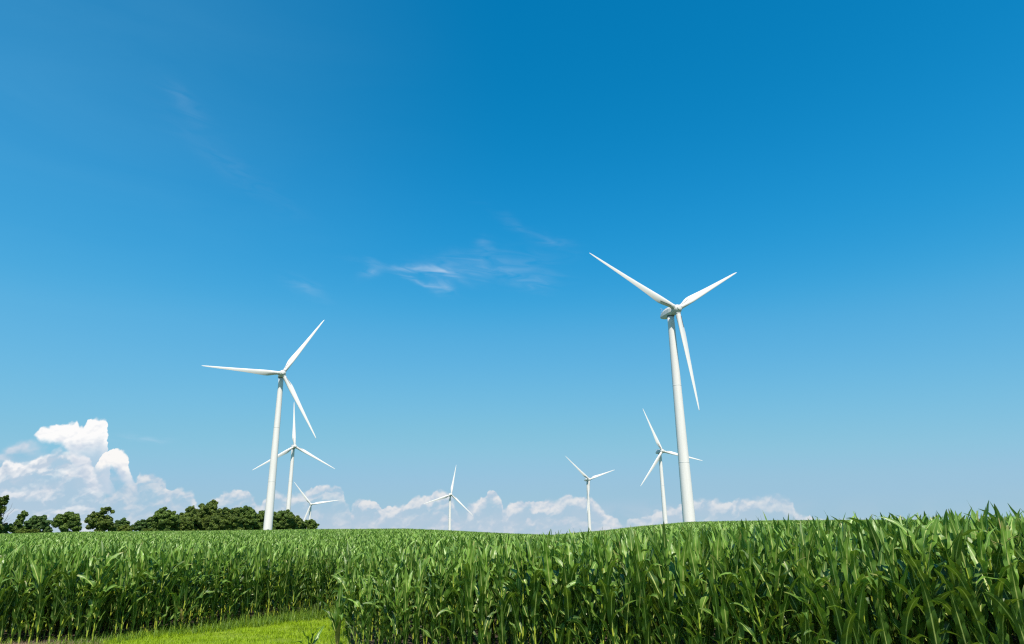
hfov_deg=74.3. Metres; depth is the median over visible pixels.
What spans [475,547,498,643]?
corn plant
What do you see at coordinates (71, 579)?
corn plant
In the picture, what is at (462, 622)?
corn plant
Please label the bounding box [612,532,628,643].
corn plant
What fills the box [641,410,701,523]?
wind turbine
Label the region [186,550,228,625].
corn plant
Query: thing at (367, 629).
corn plant
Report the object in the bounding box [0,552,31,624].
corn plant
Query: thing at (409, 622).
corn plant
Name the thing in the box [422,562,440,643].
corn plant
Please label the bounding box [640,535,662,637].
corn plant
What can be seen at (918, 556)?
corn plant
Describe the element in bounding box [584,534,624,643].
corn plant
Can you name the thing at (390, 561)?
corn plant
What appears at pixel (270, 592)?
corn plant
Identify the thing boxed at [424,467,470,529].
wind turbine
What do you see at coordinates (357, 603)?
corn plant
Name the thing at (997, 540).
corn plant
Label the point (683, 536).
corn plant
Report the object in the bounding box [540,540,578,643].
corn plant
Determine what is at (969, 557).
corn plant
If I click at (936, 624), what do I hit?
corn plant
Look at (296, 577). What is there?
corn plant
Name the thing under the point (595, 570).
corn plant
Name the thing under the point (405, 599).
corn plant
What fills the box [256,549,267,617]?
corn plant
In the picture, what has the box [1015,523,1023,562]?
corn plant
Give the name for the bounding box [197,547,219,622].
corn plant
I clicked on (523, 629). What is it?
corn plant
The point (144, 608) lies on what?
corn plant
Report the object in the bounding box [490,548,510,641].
corn plant
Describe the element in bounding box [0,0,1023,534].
sky
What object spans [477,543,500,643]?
corn plant
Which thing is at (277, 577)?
corn plant
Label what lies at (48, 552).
corn plant
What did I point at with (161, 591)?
corn plant
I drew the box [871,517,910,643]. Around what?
corn plant
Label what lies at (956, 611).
corn plant
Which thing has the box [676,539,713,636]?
corn plant
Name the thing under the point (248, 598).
corn plant
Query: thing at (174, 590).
corn plant
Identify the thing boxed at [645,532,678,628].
corn plant
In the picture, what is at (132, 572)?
corn plant
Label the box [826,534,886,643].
corn plant
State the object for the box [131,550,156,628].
corn plant
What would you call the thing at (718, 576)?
corn plant
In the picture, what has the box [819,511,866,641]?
corn plant
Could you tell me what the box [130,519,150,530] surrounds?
broadleaf tree
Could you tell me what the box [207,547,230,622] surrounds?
corn plant
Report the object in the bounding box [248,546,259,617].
corn plant
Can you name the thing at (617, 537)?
corn plant
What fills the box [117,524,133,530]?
bush
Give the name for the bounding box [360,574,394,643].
corn plant
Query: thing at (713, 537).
corn plant
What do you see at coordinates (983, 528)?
corn plant
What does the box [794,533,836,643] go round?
corn plant
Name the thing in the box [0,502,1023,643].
corn field
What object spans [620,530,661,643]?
corn plant
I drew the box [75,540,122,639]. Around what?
corn plant
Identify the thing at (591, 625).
corn plant
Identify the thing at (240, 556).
corn plant
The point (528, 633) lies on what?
corn plant
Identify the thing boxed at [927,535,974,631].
corn plant
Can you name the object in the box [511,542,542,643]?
corn plant
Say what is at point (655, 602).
corn plant
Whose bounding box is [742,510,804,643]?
corn plant
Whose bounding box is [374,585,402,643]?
corn plant
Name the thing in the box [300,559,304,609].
corn plant
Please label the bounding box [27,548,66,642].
corn plant
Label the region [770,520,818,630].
corn plant
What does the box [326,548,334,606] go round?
corn plant
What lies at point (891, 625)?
corn plant
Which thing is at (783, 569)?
corn plant
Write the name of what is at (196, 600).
corn plant
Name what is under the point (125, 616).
corn plant
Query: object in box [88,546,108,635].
corn plant
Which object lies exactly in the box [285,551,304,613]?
corn plant
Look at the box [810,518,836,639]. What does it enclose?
corn plant
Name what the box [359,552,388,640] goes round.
corn plant
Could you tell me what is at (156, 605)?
corn plant
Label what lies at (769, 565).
corn plant
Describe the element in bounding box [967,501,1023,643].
corn plant
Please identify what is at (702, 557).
corn plant
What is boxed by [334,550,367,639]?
corn plant
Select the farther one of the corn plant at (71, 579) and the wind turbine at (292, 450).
the wind turbine at (292, 450)
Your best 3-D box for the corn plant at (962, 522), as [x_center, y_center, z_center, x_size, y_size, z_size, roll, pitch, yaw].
[5.939,3.500,8.700,0.336,1.968,0.965,-3,-18,6]
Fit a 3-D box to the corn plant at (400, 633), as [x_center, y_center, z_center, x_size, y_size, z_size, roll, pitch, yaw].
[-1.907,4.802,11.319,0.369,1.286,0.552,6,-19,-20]
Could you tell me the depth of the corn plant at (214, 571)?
15.47 m
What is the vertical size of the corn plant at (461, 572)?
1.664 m
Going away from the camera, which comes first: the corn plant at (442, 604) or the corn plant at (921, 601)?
the corn plant at (921, 601)
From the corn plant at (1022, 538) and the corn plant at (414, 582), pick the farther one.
the corn plant at (414, 582)
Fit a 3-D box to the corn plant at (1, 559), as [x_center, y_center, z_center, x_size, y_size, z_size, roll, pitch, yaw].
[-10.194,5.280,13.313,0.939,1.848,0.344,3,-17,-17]
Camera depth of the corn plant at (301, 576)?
16.92 m
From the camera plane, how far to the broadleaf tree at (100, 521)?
339.50 m
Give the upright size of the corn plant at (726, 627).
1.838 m
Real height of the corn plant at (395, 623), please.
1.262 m
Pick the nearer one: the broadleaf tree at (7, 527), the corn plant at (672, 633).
the corn plant at (672, 633)
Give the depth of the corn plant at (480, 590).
9.97 m
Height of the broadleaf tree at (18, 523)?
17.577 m
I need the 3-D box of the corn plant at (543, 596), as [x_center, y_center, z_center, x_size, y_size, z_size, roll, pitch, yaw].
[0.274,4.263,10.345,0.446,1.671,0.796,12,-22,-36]
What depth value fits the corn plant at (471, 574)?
10.12 m
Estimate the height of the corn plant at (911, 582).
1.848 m
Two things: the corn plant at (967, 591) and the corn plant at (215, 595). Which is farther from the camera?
the corn plant at (215, 595)
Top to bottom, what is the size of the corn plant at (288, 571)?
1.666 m
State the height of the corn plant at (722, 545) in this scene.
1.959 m
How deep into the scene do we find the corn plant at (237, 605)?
14.94 m
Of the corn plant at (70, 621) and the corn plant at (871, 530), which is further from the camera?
the corn plant at (70, 621)
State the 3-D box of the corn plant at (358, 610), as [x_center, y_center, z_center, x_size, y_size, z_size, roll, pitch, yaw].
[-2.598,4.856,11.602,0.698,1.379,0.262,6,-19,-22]
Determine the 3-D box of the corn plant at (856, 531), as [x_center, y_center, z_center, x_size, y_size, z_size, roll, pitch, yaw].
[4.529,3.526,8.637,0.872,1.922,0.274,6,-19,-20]
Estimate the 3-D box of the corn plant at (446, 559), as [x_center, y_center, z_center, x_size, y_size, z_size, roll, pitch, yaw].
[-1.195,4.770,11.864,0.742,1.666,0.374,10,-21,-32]
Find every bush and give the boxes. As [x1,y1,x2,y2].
[15,528,26,533]
[25,528,39,532]
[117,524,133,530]
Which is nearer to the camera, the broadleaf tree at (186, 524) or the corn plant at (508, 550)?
the corn plant at (508, 550)
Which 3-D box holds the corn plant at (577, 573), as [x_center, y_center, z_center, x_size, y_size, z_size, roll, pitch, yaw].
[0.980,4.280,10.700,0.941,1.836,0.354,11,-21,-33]
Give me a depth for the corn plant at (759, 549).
10.04 m
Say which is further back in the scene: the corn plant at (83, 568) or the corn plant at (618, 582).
the corn plant at (83, 568)
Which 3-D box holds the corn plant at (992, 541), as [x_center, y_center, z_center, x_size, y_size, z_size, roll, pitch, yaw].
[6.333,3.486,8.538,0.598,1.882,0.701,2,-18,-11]
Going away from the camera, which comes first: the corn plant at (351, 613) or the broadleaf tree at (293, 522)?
the corn plant at (351, 613)
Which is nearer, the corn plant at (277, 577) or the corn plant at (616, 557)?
the corn plant at (616, 557)
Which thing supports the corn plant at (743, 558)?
on the ground at (1014, 638)
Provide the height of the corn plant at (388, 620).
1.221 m
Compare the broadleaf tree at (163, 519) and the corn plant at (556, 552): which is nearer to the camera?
the corn plant at (556, 552)
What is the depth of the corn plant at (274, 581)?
16.33 m
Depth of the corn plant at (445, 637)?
10.92 m
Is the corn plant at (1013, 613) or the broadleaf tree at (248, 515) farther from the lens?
the broadleaf tree at (248, 515)
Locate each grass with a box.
[0,637,107,643]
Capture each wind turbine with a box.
[202,320,323,529]
[253,405,334,510]
[294,482,337,520]
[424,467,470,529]
[567,458,613,530]
[590,253,736,521]
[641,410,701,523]
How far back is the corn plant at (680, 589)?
8.96 m
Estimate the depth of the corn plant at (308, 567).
16.37 m
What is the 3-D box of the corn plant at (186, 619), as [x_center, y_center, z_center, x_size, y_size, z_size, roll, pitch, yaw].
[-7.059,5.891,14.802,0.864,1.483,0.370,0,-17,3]
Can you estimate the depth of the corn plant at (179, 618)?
14.66 m
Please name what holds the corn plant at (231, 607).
on the ground at (1014, 638)
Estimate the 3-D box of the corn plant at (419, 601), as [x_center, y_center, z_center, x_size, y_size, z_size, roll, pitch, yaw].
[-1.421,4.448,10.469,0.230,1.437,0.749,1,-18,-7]
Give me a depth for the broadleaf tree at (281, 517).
385.62 m
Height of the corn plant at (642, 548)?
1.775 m
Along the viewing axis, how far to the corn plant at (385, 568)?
12.43 m
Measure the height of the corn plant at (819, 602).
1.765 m
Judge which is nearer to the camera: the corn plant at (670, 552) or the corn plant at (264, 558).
the corn plant at (670, 552)
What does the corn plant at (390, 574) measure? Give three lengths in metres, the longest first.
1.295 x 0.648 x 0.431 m
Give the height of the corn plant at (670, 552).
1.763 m
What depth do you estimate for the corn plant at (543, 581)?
11.12 m
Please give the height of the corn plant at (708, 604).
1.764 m
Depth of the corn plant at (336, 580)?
16.99 m
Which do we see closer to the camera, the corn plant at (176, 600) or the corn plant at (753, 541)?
the corn plant at (753, 541)
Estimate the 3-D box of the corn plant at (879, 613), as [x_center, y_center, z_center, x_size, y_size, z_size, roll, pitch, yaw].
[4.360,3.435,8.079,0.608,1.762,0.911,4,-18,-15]
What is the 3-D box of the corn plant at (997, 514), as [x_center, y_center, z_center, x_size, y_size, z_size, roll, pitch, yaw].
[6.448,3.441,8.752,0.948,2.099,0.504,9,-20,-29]
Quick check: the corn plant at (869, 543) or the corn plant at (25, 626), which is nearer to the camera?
the corn plant at (869, 543)
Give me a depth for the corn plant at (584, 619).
10.15 m
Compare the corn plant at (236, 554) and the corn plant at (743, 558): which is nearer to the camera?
the corn plant at (743, 558)
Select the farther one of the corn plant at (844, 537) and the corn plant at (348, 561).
the corn plant at (348, 561)
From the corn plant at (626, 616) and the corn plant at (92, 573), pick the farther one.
the corn plant at (92, 573)
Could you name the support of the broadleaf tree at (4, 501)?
on the ground at (1014, 638)
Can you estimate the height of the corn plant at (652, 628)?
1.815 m
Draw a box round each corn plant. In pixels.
[0,541,8,615]
[0,549,14,614]
[0,550,21,641]
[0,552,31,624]
[0,557,19,620]
[1,543,53,641]
[6,550,36,638]
[10,556,42,643]
[14,545,42,638]
[20,548,64,642]
[22,553,74,638]
[24,552,55,638]
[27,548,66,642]
[31,541,52,638]
[42,552,71,642]
[44,555,70,633]
[54,555,88,640]
[58,545,90,642]
[60,543,86,637]
[69,557,109,640]
[70,548,95,636]
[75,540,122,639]
[79,550,96,623]
[80,548,120,633]
[81,552,114,639]
[82,554,98,635]
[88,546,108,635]
[96,549,131,636]
[97,543,118,635]
[105,558,152,635]
[108,559,131,635]
[109,552,128,633]
[113,555,130,623]
[126,543,153,630]
[126,547,151,632]
[128,554,162,632]
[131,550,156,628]
[136,546,170,631]
[137,542,183,632]
[144,549,167,630]
[151,547,191,629]
[154,557,172,629]
[164,548,179,622]
[166,549,192,629]
[168,541,185,623]
[170,542,203,629]
[175,549,218,626]
[175,558,202,624]
[182,558,210,623]
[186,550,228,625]
[192,541,216,621]
[194,550,225,624]
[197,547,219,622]
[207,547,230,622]
[208,547,245,620]
[209,544,244,623]
[209,547,228,619]
[209,554,226,624]
[220,558,253,619]
[225,546,246,618]
[232,558,244,619]
[238,545,254,598]
[238,547,255,608]
[238,555,259,621]
[240,556,255,619]
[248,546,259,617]
[249,553,268,618]
[254,549,277,610]
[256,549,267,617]
[259,543,294,618]
[261,552,279,615]
[264,548,279,615]
[267,550,295,615]
[267,557,283,609]
[273,545,294,615]
[281,548,291,613]
[283,547,306,614]
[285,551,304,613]
[290,555,304,608]
[291,548,304,610]
[296,623,324,643]
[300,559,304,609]
[301,550,318,611]
[303,549,313,612]
[309,548,326,607]
[311,579,354,643]
[312,553,325,610]
[316,550,341,608]
[317,549,328,611]
[317,556,330,606]
[325,546,342,600]
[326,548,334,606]
[329,554,340,607]
[330,543,362,620]
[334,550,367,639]
[337,552,344,593]
[343,565,372,643]
[343,567,355,643]
[348,578,378,643]
[354,551,382,626]
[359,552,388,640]
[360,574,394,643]
[360,580,374,643]
[362,545,395,623]
[363,575,383,639]
[363,575,396,643]
[367,569,393,643]
[374,553,413,642]
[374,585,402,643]
[381,572,410,643]
[383,568,402,643]
[385,549,415,625]
[392,568,415,636]
[393,565,420,643]
[398,572,411,643]
[408,557,430,643]
[409,555,429,642]
[410,557,426,642]
[412,555,429,643]
[412,560,427,643]
[416,555,446,636]
[420,547,470,643]
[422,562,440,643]
[424,549,435,643]
[426,542,476,643]
[426,562,443,638]
[427,547,454,624]
[430,545,465,643]
[436,549,477,643]
[441,564,454,643]
[453,548,476,640]
[461,535,478,643]
[465,540,477,643]
[466,544,495,643]
[474,547,491,635]
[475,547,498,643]
[476,543,497,643]
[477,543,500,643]
[484,552,515,643]
[486,544,515,643]
[488,544,515,643]
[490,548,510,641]
[496,535,552,643]
[500,540,514,643]
[503,543,541,640]
[504,542,530,643]
[511,535,566,643]
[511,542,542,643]
[511,545,526,639]
[511,545,545,643]
[516,529,580,643]
[534,535,552,642]
[534,542,564,643]
[535,533,559,569]
[536,538,557,643]
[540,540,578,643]
[541,541,573,643]
[544,537,597,643]
[552,540,579,643]
[555,535,586,630]
[556,538,582,643]
[566,538,635,643]
[568,532,604,643]
[573,543,592,643]
[575,528,599,637]
[576,540,593,638]
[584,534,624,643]
[586,549,601,643]
[591,537,648,643]
[595,530,617,643]
[598,542,637,640]
[608,539,653,643]
[610,544,619,634]
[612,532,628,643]
[612,544,631,643]
[613,531,649,634]
[619,529,652,643]
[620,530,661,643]
[639,530,696,643]
[639,535,650,590]
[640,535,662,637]
[643,540,661,643]
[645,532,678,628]
[645,534,661,643]
[646,526,687,643]
[649,533,682,643]
[651,522,685,643]
[659,531,712,643]
[660,535,695,643]
[670,527,716,643]
[675,532,699,642]
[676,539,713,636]
[679,525,709,643]
[685,535,714,643]
[689,540,747,643]
[691,531,713,639]
[698,542,747,643]
[699,529,751,643]
[706,522,736,635]
[706,529,746,634]
[707,528,768,643]
[716,527,789,643]
[719,544,764,643]
[723,525,766,642]
[723,540,749,643]
[740,527,790,635]
[740,534,772,643]
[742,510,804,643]
[745,528,771,643]
[755,518,792,643]
[759,536,829,643]
[764,531,789,643]
[766,532,799,631]
[766,549,813,643]
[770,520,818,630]
[771,522,819,643]
[777,514,814,623]
[785,533,840,643]
[787,521,822,643]
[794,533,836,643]
[797,522,835,629]
[809,524,856,643]
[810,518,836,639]
[813,524,849,605]
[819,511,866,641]
[825,528,875,643]
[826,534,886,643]
[828,532,891,643]
[834,525,889,638]
[838,520,878,643]
[848,517,910,643]
[858,531,897,642]
[859,527,910,643]
[868,533,927,643]
[869,515,967,643]
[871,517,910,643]
[881,516,926,633]
[881,524,959,643]
[885,526,926,643]
[885,534,949,642]
[899,515,990,643]
[906,520,957,643]
[915,525,937,584]
[922,509,972,643]
[927,525,991,643]
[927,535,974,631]
[931,511,1000,643]
[940,516,991,643]
[949,514,990,625]
[963,527,1023,643]
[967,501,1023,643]
[967,520,1022,643]
[968,511,993,615]
[973,526,1023,643]
[976,518,1023,643]
[978,515,1023,593]
[983,504,1019,577]
[998,513,1023,576]
[1009,511,1023,560]
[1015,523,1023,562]
[1022,522,1023,604]
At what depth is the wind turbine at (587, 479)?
759.34 m
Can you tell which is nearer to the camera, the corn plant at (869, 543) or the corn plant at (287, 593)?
the corn plant at (869, 543)
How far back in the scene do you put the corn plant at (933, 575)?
8.51 m
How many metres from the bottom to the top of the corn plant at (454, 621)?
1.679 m
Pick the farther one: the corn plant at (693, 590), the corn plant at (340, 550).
the corn plant at (340, 550)
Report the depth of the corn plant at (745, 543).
10.05 m
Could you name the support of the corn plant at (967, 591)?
on the ground at (1014, 638)
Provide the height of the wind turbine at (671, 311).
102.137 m
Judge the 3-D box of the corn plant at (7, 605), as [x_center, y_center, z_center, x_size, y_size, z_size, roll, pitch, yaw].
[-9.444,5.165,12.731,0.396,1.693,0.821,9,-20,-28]
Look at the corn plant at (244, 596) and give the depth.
15.04 m
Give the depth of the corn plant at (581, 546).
10.26 m
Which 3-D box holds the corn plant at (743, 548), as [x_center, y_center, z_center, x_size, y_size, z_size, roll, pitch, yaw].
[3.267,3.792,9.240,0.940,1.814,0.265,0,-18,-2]
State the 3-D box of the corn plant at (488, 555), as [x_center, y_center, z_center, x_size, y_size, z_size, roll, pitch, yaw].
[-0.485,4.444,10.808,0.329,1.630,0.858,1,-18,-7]
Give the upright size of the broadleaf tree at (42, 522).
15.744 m
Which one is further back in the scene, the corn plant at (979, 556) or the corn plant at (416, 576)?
the corn plant at (416, 576)
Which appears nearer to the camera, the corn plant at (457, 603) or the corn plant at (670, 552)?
the corn plant at (670, 552)
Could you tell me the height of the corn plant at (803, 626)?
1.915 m
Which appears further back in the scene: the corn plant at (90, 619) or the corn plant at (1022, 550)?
the corn plant at (90, 619)
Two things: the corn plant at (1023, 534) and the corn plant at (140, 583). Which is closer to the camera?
the corn plant at (1023, 534)
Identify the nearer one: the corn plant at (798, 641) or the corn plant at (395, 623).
the corn plant at (798, 641)
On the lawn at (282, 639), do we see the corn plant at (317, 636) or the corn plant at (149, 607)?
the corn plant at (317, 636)
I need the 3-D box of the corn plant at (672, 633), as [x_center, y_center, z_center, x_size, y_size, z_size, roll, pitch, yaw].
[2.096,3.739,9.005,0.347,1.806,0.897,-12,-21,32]
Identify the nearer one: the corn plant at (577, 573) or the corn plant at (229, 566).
the corn plant at (577, 573)
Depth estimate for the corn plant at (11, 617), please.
13.35 m
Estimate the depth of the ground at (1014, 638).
13.51 m
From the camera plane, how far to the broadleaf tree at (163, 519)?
345.21 m
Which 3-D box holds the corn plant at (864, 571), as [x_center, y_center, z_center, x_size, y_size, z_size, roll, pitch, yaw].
[4.482,3.574,8.675,0.718,1.854,0.631,15,-24,-42]
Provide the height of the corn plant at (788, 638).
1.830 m
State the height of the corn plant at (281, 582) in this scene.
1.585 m
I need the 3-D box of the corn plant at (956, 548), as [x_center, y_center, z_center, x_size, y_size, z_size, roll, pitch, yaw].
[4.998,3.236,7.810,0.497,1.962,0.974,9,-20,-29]
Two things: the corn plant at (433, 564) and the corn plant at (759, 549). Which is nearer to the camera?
the corn plant at (759, 549)
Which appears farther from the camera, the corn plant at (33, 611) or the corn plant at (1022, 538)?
the corn plant at (33, 611)
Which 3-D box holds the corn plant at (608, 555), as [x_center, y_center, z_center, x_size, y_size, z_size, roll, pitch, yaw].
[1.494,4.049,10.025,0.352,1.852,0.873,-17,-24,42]
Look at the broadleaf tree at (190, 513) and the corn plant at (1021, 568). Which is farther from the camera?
the broadleaf tree at (190, 513)
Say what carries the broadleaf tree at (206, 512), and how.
on the ground at (1014, 638)
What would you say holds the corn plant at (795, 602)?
on the ground at (1014, 638)
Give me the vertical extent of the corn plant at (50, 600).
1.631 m
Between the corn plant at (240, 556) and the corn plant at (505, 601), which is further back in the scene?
the corn plant at (240, 556)
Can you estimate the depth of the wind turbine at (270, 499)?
343.82 m
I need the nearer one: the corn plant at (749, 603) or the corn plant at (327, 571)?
the corn plant at (749, 603)
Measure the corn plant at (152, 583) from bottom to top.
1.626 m
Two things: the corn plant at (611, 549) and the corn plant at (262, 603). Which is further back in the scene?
the corn plant at (262, 603)
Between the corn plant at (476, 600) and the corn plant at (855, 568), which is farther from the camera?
the corn plant at (476, 600)
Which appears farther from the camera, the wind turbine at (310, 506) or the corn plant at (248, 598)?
the wind turbine at (310, 506)
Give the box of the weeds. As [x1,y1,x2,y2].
[0,601,369,643]
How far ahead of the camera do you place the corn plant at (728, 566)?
9.13 m
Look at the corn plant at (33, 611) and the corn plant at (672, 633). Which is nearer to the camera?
the corn plant at (672, 633)
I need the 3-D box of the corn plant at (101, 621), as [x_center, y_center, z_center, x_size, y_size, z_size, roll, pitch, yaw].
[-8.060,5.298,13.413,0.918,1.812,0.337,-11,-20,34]
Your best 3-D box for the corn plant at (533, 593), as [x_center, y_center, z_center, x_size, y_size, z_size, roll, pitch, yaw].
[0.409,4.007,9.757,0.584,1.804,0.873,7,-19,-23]
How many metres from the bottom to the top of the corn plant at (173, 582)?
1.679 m
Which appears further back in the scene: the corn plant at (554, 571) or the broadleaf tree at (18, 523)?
the broadleaf tree at (18, 523)
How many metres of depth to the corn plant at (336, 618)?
11.13 m
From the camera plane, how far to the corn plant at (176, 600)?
13.97 m
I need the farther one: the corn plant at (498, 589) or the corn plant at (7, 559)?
the corn plant at (7, 559)
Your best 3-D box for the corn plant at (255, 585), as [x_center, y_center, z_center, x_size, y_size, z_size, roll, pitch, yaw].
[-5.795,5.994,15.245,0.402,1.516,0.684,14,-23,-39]
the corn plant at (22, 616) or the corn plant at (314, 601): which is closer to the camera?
the corn plant at (22, 616)
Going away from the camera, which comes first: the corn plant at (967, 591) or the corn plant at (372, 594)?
the corn plant at (967, 591)
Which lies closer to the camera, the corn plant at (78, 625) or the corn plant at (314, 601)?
the corn plant at (78, 625)
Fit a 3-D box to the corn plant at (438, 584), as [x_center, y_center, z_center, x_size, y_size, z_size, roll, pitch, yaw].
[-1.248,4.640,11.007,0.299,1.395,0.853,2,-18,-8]
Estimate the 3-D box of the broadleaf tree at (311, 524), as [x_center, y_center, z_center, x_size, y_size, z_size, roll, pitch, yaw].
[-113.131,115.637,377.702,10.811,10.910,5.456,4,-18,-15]
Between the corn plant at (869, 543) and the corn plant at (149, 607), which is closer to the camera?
the corn plant at (869, 543)
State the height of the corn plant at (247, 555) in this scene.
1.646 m
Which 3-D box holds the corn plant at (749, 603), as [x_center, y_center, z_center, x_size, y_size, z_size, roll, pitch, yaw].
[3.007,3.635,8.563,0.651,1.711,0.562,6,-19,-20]
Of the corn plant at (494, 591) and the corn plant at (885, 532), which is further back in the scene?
the corn plant at (494, 591)
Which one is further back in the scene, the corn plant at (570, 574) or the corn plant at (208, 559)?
the corn plant at (208, 559)
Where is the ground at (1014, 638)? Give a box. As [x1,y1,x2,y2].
[3,601,1017,643]
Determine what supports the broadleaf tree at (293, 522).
on the ground at (1014, 638)
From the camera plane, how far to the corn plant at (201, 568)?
14.98 m
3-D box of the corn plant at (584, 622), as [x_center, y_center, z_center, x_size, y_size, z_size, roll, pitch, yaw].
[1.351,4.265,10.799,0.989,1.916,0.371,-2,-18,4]
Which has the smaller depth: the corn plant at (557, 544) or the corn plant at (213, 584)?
the corn plant at (557, 544)
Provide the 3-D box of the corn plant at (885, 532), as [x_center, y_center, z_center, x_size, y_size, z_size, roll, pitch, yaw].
[5.427,3.592,9.013,0.556,1.999,0.983,-4,-18,8]
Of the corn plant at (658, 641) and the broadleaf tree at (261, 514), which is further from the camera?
the broadleaf tree at (261, 514)
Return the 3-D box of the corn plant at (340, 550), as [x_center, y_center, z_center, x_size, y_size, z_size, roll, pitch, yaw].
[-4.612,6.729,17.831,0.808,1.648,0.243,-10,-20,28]
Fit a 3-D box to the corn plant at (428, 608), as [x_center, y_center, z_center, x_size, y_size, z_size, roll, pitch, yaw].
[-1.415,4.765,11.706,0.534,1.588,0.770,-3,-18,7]
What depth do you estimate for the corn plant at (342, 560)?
17.19 m
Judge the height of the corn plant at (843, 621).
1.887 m
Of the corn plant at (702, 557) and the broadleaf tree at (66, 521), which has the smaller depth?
the corn plant at (702, 557)
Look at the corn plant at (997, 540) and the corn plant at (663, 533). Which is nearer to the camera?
the corn plant at (997, 540)
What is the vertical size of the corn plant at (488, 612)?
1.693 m
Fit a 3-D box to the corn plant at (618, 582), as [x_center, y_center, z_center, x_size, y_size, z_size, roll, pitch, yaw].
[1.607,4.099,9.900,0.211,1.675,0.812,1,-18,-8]
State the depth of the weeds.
13.99 m
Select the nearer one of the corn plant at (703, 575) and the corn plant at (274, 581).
the corn plant at (703, 575)
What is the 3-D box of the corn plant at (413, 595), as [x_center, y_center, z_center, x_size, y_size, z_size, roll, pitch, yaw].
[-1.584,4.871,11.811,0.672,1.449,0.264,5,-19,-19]
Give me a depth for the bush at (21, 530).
301.58 m
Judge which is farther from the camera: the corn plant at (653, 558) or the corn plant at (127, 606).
the corn plant at (127, 606)
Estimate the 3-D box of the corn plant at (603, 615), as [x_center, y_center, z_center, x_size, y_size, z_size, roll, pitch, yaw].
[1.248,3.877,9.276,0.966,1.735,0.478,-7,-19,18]
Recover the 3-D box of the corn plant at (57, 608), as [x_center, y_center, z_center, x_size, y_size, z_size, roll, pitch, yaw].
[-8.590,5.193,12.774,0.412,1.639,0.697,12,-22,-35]
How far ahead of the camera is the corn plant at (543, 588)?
10.36 m
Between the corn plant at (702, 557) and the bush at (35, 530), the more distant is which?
the bush at (35, 530)
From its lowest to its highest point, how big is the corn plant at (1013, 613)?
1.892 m
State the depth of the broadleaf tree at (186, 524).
356.22 m
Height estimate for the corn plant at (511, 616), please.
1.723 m
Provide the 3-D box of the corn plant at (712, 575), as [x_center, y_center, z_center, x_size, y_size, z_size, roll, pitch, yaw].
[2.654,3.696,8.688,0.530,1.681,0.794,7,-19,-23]
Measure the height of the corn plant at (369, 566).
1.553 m
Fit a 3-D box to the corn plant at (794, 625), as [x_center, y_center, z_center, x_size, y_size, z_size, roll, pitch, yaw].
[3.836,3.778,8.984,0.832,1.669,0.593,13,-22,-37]
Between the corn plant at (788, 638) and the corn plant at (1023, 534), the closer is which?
the corn plant at (1023, 534)
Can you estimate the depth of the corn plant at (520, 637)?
11.29 m
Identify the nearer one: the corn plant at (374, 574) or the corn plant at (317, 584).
the corn plant at (374, 574)
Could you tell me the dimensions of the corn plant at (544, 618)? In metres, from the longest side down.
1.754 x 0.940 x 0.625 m
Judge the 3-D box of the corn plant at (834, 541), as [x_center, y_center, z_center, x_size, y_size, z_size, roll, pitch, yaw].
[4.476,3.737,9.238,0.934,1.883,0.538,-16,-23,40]
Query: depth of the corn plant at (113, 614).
13.67 m
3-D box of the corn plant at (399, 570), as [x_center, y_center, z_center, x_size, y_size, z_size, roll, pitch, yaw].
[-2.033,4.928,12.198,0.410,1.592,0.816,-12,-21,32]
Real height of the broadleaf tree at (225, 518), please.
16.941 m
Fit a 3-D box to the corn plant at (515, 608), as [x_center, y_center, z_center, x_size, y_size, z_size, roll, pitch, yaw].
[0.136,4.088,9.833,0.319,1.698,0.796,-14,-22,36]
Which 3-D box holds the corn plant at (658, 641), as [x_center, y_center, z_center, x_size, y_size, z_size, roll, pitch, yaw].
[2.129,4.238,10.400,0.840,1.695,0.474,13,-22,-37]
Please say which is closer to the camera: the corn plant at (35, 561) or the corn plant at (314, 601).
the corn plant at (35, 561)
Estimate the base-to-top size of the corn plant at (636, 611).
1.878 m
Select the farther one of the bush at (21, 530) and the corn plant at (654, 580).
the bush at (21, 530)
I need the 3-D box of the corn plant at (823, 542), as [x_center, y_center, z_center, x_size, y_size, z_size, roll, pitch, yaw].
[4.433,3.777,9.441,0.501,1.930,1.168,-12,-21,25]
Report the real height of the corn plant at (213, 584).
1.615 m
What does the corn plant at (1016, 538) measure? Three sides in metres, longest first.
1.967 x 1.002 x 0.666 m
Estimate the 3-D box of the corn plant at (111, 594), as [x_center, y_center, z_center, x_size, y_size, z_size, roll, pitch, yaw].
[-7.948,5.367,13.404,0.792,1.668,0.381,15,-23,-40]
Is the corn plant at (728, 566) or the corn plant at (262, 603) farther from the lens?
the corn plant at (262, 603)
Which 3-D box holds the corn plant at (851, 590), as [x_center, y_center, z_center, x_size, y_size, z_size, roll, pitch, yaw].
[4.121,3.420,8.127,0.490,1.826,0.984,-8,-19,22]
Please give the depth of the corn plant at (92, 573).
13.23 m
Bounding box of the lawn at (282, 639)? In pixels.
[53,614,347,643]
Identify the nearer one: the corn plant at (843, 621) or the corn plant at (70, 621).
the corn plant at (843, 621)
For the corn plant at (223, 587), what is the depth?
14.70 m
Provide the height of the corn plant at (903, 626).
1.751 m
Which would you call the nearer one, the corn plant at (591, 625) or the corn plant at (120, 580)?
the corn plant at (591, 625)
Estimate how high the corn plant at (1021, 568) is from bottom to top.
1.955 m
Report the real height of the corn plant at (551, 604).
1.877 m
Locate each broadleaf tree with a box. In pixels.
[0,495,12,533]
[1,522,13,533]
[9,510,28,532]
[23,515,52,532]
[51,511,81,531]
[84,506,116,531]
[113,517,129,530]
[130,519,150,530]
[146,507,180,530]
[172,517,193,530]
[179,505,201,530]
[194,499,217,530]
[207,507,243,530]
[238,505,259,529]
[253,510,277,529]
[273,509,293,529]
[284,515,304,529]
[303,519,319,529]

